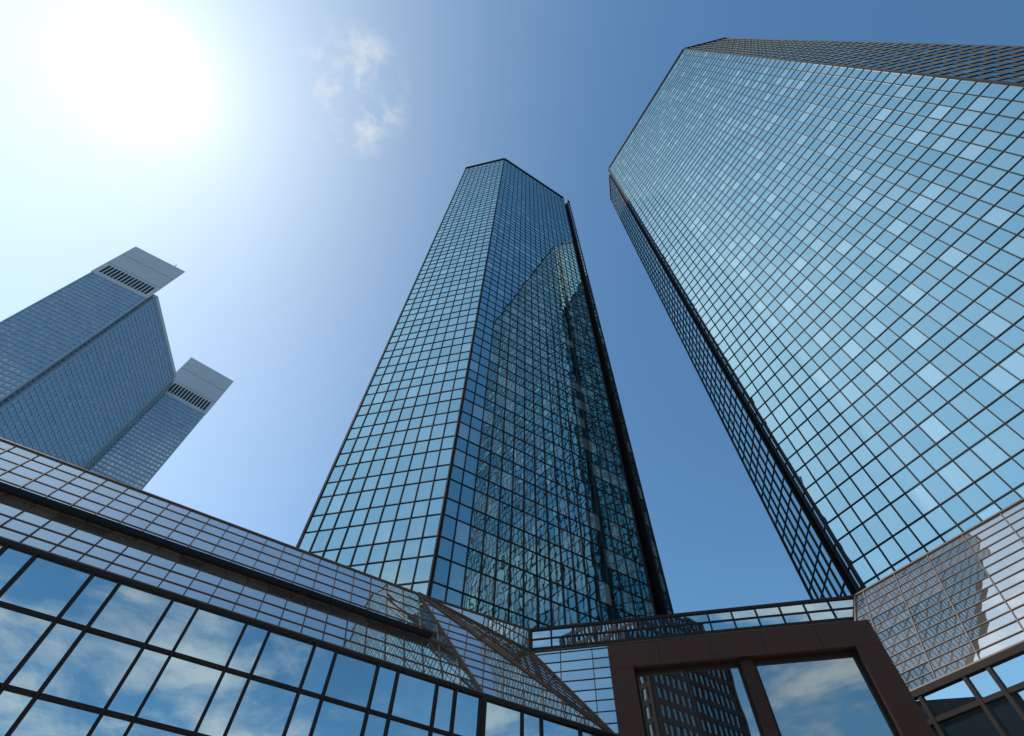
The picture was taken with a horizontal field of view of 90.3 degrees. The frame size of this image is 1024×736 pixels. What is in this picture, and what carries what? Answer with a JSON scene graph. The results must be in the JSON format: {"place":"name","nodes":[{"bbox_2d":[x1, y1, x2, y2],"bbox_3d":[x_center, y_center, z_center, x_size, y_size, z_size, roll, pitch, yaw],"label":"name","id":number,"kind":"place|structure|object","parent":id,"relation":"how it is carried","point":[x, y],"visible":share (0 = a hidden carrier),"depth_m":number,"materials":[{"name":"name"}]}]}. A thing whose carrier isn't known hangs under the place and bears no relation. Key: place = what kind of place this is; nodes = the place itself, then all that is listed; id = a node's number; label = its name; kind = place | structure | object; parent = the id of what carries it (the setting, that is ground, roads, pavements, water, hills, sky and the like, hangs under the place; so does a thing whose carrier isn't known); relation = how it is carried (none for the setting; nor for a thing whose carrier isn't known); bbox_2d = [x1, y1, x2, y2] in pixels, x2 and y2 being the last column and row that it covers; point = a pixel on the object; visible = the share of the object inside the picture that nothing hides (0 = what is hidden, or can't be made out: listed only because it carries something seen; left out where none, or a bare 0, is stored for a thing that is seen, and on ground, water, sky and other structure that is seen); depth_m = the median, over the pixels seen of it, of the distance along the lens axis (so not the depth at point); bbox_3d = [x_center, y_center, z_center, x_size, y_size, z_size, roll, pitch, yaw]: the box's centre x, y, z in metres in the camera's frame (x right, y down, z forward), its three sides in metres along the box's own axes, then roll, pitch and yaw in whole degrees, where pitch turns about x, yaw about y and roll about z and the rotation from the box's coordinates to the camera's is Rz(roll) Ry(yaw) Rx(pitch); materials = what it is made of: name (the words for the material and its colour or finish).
{"place":"outdoors","nodes":[
{"label":"outdoors","id":0,"kind":"place"},
{"bbox_2d":[0,246,233,489],"bbox_3d":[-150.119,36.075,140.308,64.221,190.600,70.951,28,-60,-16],"label":"office tower","id":1,"kind":"structure","parent":0,"point":[92,379],"depth_m":168.52,"materials":[{"name":"metal"}]},
{"bbox_2d":[0,273,202,488],"bbox_3d":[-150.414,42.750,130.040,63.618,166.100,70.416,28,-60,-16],"label":"windows","id":2,"kind":"structure","parent":1,"relation":"in","point":[29,397],"depth_m":163.23,"materials":[{"name":"blue glass"}]},
{"bbox_2d":[0,0,1023,612],"label":"sky","id":3,"kind":"structure","parent":0,"point":[301,163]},
{"label":"ground","id":4,"kind":"structure","parent":0,"visible":0},
{"bbox_2d":[296,158,673,627],"bbox_3d":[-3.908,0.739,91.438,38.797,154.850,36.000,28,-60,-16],"label":"glass skyscraper","id":5,"kind":"structure","parent":4,"relation":"on","point":[484,462],"depth_m":49.92,"materials":[{"name":"blue glass"}]},
{"bbox_2d":[607,620,935,735],"bbox_3d":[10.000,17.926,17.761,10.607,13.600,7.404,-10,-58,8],"label":"entrance portal","id":6,"kind":"object","parent":4,"relation":"on","point":[838,679],"visible":1,"depth_m":20.00,"materials":[{"name":"brown metal"}]},
{"bbox_2d":[0,544,1023,735],"bbox_3d":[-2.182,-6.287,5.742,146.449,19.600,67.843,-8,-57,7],"label":"windows","id":7,"kind":"structure","parent":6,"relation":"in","point":[93,668],"depth_m":20.14,"materials":[{"name":"blue glass"}]},
{"bbox_2d":[0,538,1023,735],"bbox_3d":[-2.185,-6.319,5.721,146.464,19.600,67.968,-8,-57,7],"label":"window frames","id":8,"kind":"structure","parent":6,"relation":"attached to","point":[987,663],"depth_m":21.01,"materials":[{"name":"brown metal"}]},
{"bbox_2d":[608,37,1023,598],"bbox_3d":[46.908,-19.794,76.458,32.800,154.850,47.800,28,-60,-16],"label":"glass skyscraper","id":9,"kind":"structure","parent":4,"relation":"on","point":[826,238],"depth_m":48.08,"materials":[{"name":"blue glass"}]},
{"bbox_3d":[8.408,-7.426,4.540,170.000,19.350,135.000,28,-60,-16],"label":"roof slab","id":10,"kind":"object","parent":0,"visible":0},
{"bbox_2d":[0,440,1023,729],"bbox_3d":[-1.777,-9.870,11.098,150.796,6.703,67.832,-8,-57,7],"label":"sloped glazing","id":11,"kind":"structure","parent":10,"relation":"on","point":[498,628],"depth_m":24.52,"materials":[{"name":"grey glass"}]},
{"bbox_2d":[0,482,431,638],"bbox_3d":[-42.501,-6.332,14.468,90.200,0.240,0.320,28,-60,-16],"label":"gutter","id":12,"kind":"object","parent":11,"relation":"attached to","point":[132,532],"visible":1,"depth_m":23.53,"materials":[{"name":"black metal"}]},
{"bbox_2d":[0,437,1023,734],"bbox_3d":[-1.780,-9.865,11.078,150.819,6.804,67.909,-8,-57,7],"label":"glazing bars","id":13,"kind":"object","parent":11,"relation":"attached to","point":[508,657],"visible":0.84,"depth_m":25.54,"materials":[{"name":"brown metal"}]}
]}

